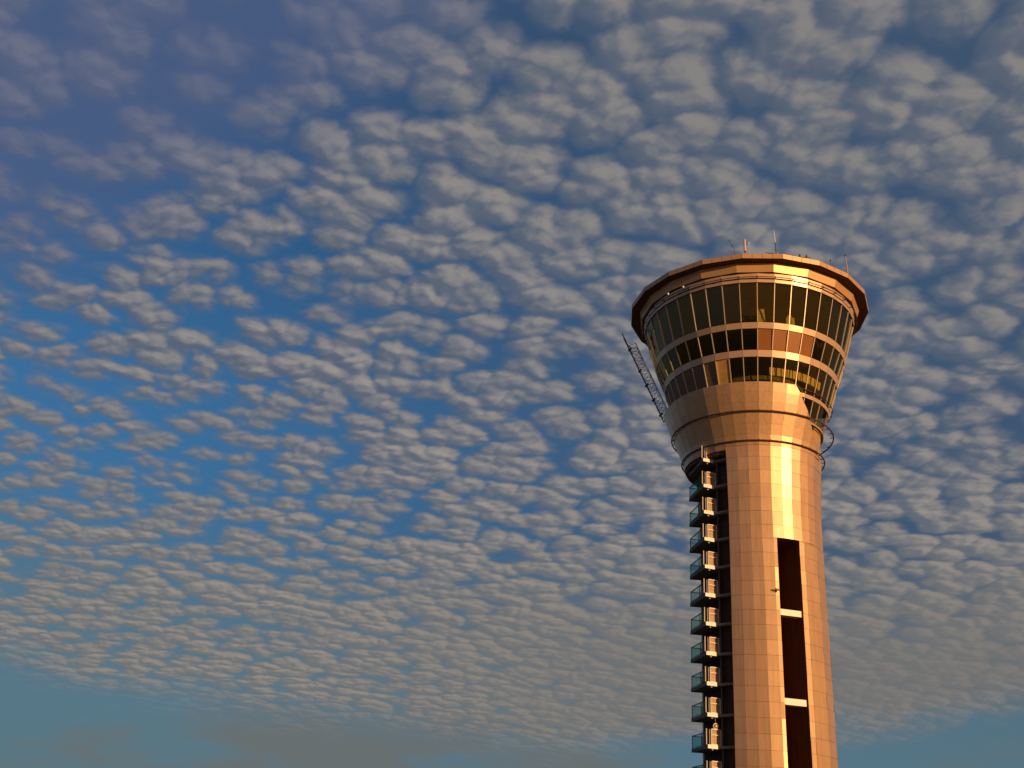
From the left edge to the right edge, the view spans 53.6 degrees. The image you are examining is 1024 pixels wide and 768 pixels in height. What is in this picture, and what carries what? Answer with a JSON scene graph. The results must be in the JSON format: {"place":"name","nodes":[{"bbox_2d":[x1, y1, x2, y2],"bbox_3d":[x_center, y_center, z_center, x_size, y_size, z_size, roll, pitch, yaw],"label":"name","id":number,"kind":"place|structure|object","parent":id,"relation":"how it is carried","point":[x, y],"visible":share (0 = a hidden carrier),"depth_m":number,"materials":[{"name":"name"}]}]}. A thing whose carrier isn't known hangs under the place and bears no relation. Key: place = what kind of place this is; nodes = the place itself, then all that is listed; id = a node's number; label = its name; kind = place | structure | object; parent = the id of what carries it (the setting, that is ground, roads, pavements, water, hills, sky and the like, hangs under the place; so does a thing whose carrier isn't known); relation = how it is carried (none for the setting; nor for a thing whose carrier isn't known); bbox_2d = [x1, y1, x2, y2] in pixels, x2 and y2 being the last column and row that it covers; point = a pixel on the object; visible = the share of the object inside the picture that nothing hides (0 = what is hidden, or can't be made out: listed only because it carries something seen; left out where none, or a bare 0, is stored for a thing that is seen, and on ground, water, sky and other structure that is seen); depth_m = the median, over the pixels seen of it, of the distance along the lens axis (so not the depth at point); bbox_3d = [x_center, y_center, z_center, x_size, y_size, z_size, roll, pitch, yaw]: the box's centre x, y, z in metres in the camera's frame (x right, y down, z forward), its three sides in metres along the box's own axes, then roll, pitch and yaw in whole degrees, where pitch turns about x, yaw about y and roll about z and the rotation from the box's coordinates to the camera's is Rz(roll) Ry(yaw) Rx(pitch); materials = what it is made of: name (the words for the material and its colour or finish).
{"place":"outdoors","nodes":[
{"label":"outdoors","id":0,"kind":"place"},
{"bbox_2d":[0,0,1023,767],"label":"sky","id":1,"kind":"structure","parent":0,"point":[332,435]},
{"bbox_2d":[758,309,764,321],"bbox_3d":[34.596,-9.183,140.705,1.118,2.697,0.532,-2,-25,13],"label":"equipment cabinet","id":2,"kind":"object","parent":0,"point":[761,315],"visible":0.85,"depth_m":140.56,"materials":[{"name":"beige metal"}]},
{"bbox_2d":[786,315,794,324],"bbox_3d":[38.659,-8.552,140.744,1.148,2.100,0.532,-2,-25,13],"label":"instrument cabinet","id":3,"kind":"object","parent":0,"point":[792,322],"visible":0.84,"depth_m":140.60,"materials":[{"name":"beige metal"}]},
{"label":"ground","id":4,"kind":"structure","parent":0,"visible":0},
{"bbox_2d":[631,254,867,767],"bbox_3d":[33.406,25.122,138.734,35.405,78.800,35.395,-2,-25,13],"label":"control tower","id":5,"kind":"structure","parent":4,"relation":"on","point":[750,398],"depth_m":136.50,"materials":[{"name":"beige metal"}]},
{"bbox_2d":[622,333,666,422],"bbox_3d":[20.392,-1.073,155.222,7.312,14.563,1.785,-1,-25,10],"label":"lattice gantry","id":6,"kind":"object","parent":5,"relation":"attached to","point":[640,371],"visible":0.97,"depth_m":154.69,"materials":[{"name":"metal"}]},
{"bbox_2d":[645,334,654,364],"bbox_3d":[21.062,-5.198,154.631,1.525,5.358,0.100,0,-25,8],"label":"window mullion","id":7,"kind":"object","parent":5,"relation":"in","point":[645,334],"depth_m":154.62,"materials":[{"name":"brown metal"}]},
{"bbox_2d":[646,327,655,358],"bbox_3d":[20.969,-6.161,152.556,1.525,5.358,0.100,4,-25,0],"label":"window mullion","id":8,"kind":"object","parent":5,"relation":"in","point":[646,327],"depth_m":152.48,"materials":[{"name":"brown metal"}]},
{"bbox_2d":[650,320,659,352],"bbox_3d":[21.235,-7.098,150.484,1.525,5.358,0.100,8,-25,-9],"label":"window mullion","id":9,"kind":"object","parent":5,"relation":"in","point":[650,320],"depth_m":150.43,"materials":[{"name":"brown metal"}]},
{"bbox_2d":[657,312,665,346],"bbox_3d":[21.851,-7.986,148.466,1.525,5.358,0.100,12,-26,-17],"label":"window mullion","id":10,"kind":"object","parent":5,"relation":"in","point":[657,312],"depth_m":148.37,"materials":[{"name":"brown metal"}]},
{"bbox_2d":[665,306,673,340],"bbox_3d":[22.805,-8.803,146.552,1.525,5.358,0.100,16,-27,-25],"label":"window mullion","id":11,"kind":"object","parent":5,"relation":"in","point":[665,306],"depth_m":146.46,"materials":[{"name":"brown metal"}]},
{"bbox_2d":[666,384,674,403],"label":"window","id":12,"kind":"structure","parent":5,"relation":"in","point":[669,391],"depth_m":148.48,"materials":[{"name":"glass"}]},
{"bbox_2d":[670,379,679,399],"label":"window","id":13,"kind":"structure","parent":5,"relation":"in","point":[673,385],"depth_m":146.70,"materials":[{"name":"glass"}]},
{"bbox_2d":[676,299,683,334],"bbox_3d":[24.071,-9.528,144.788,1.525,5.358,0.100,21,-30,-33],"label":"window mullion","id":14,"kind":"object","parent":5,"relation":"in","point":[676,299],"depth_m":144.76,"materials":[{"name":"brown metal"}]},
{"bbox_2d":[675,374,687,396],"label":"window","id":15,"kind":"structure","parent":5,"relation":"in","point":[680,382],"depth_m":145.04,"materials":[{"name":"glass"}]},
{"bbox_2d":[682,369,695,392],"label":"window","id":16,"kind":"structure","parent":5,"relation":"in","point":[688,377],"depth_m":143.49,"materials":[{"name":"glass"}]},
{"bbox_2d":[690,294,696,330],"bbox_3d":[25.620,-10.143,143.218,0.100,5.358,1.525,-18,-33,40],"label":"window mullion","id":17,"kind":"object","parent":5,"relation":"in","point":[690,294],"depth_m":143.11,"materials":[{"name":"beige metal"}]},
{"bbox_2d":[692,365,706,389],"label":"window","id":18,"kind":"structure","parent":5,"relation":"in","point":[698,372],"depth_m":142.10,"materials":[{"name":"glass"}]},
{"bbox_2d":[705,289,710,326],"bbox_3d":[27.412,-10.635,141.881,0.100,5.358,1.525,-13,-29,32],"label":"window mullion","id":19,"kind":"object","parent":5,"relation":"in","point":[705,289],"depth_m":141.82,"materials":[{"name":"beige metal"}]},
{"bbox_2d":[703,362,717,386],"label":"window","id":20,"kind":"structure","parent":5,"relation":"in","point":[710,372],"depth_m":140.92,"materials":[{"name":"glass"}]},
{"bbox_2d":[712,718,718,728],"bbox_3d":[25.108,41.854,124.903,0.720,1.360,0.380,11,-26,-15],"label":"lamp","id":21,"kind":"object","parent":5,"relation":"hanging from","point":[715,725],"visible":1,"depth_m":124.69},
{"bbox_2d":[715,359,730,384],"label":"window","id":22,"kind":"structure","parent":5,"relation":"in","point":[722,366],"depth_m":139.91,"materials":[{"name":"glass"}]},
{"bbox_2d":[721,286,725,323],"bbox_3d":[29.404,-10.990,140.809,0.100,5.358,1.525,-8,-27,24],"label":"window mullion","id":23,"kind":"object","parent":5,"relation":"in","point":[721,286],"depth_m":140.77,"materials":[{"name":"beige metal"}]},
{"bbox_2d":[739,284,741,321],"bbox_3d":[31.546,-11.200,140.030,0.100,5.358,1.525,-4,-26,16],"label":"window mullion","id":24,"kind":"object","parent":5,"relation":"in","point":[739,284],"depth_m":139.94,"materials":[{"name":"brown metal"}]},
{"bbox_2d":[757,283,757,321],"bbox_3d":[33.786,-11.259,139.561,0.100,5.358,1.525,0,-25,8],"label":"window","id":25,"kind":"structure","parent":5,"relation":"in","point":[757,283],"depth_m":139.48,"materials":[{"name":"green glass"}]},
{"bbox_2d":[757,329,772,349],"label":"window blind","id":26,"kind":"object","parent":5,"relation":"in","point":[764,336],"depth_m":138.84,"materials":[{"name":"brown metal"}]},
{"bbox_2d":[773,283,774,321],"bbox_3d":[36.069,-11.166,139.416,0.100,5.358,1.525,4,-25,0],"label":"window mullion","id":27,"kind":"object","parent":5,"relation":"in","point":[774,283],"depth_m":139.33,"materials":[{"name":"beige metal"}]},
{"bbox_2d":[772,329,787,351],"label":"window","id":28,"kind":"structure","parent":5,"relation":"in","point":[779,337],"depth_m":138.84,"materials":[{"name":"orange glass"}]},
{"bbox_2d":[789,285,791,323],"bbox_3d":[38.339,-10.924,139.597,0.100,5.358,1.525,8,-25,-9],"label":"window mullion","id":29,"kind":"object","parent":5,"relation":"in","point":[791,285],"depth_m":139.55,"materials":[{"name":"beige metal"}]},
{"bbox_2d":[786,331,801,353],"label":"window","id":30,"kind":"structure","parent":5,"relation":"in","point":[793,338],"depth_m":139.14,"materials":[{"name":"orange glass"}]},
{"bbox_2d":[795,361,798,384],"bbox_3d":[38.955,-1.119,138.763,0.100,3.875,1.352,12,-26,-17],"label":"window mullion","id":31,"kind":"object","parent":5,"relation":"in","point":[798,361],"depth_m":138.77,"materials":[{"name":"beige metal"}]},
{"bbox_2d":[803,289,807,326],"bbox_3d":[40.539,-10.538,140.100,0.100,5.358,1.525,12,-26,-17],"label":"window mullion","id":32,"kind":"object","parent":5,"relation":"in","point":[806,289],"depth_m":140.05,"materials":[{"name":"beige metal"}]},
{"bbox_2d":[799,334,813,356],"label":"window","id":33,"kind":"structure","parent":5,"relation":"in","point":[806,343],"depth_m":139.72,"materials":[{"name":"orange glass"}]},
{"bbox_2d":[804,365,809,392],"bbox_3d":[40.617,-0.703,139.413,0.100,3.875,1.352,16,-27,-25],"label":"window mullion","id":34,"kind":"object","parent":5,"relation":"in","point":[809,365],"depth_m":139.36,"materials":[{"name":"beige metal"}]},
{"bbox_2d":[813,369,819,396],"bbox_3d":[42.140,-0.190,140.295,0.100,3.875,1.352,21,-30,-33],"label":"window mullion","id":35,"kind":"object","parent":5,"relation":"in","point":[818,369],"depth_m":140.23,"materials":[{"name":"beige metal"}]},
{"bbox_2d":[815,293,820,330],"bbox_3d":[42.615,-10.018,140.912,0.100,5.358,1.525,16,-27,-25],"label":"window mullion","id":36,"kind":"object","parent":5,"relation":"in","point":[820,293],"depth_m":140.84,"materials":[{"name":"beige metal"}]},
{"bbox_2d":[820,373,826,400],"bbox_3d":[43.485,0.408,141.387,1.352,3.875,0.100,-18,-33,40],"label":"window mullion","id":37,"kind":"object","parent":5,"relation":"in","point":[826,373],"depth_m":141.37,"materials":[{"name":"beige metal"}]},
{"bbox_2d":[825,378,832,404],"bbox_3d":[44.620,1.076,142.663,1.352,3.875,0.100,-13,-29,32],"label":"window mullion","id":38,"kind":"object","parent":5,"relation":"in","point":[832,378],"depth_m":142.62,"materials":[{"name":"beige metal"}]},
{"bbox_2d":[826,299,832,335],"bbox_3d":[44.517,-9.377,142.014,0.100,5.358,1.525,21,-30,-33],"label":"window mullion","id":39,"kind":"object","parent":5,"relation":"in","point":[832,299],"depth_m":141.96,"materials":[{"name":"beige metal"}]},
{"bbox_2d":[828,384,835,408],"bbox_3d":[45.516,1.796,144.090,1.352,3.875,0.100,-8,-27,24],"label":"window mullion","id":40,"kind":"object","parent":5,"relation":"in","point":[835,384],"depth_m":144.05,"materials":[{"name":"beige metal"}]},
{"bbox_2d":[835,305,841,340],"bbox_3d":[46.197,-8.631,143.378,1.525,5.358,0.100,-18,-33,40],"label":"window mullion","id":41,"kind":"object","parent":5,"relation":"in","point":[841,305],"depth_m":143.32,"materials":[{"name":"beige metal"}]},
{"bbox_2d":[841,312,848,346],"bbox_3d":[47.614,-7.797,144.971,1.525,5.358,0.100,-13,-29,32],"label":"window mullion","id":42,"kind":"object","parent":5,"relation":"in","point":[848,312],"depth_m":144.93,"materials":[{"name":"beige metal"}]},
{"bbox_2d":[844,319,852,353],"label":"window mullion","id":43,"kind":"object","parent":5,"relation":"in","point":[851,319],"depth_m":147.07,"materials":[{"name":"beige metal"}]},
{"bbox_2d":[846,327,853,359],"bbox_3d":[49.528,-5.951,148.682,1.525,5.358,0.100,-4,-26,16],"label":"window mullion","id":44,"kind":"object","parent":5,"relation":"in","point":[853,327],"depth_m":148.59,"materials":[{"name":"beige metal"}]}
]}

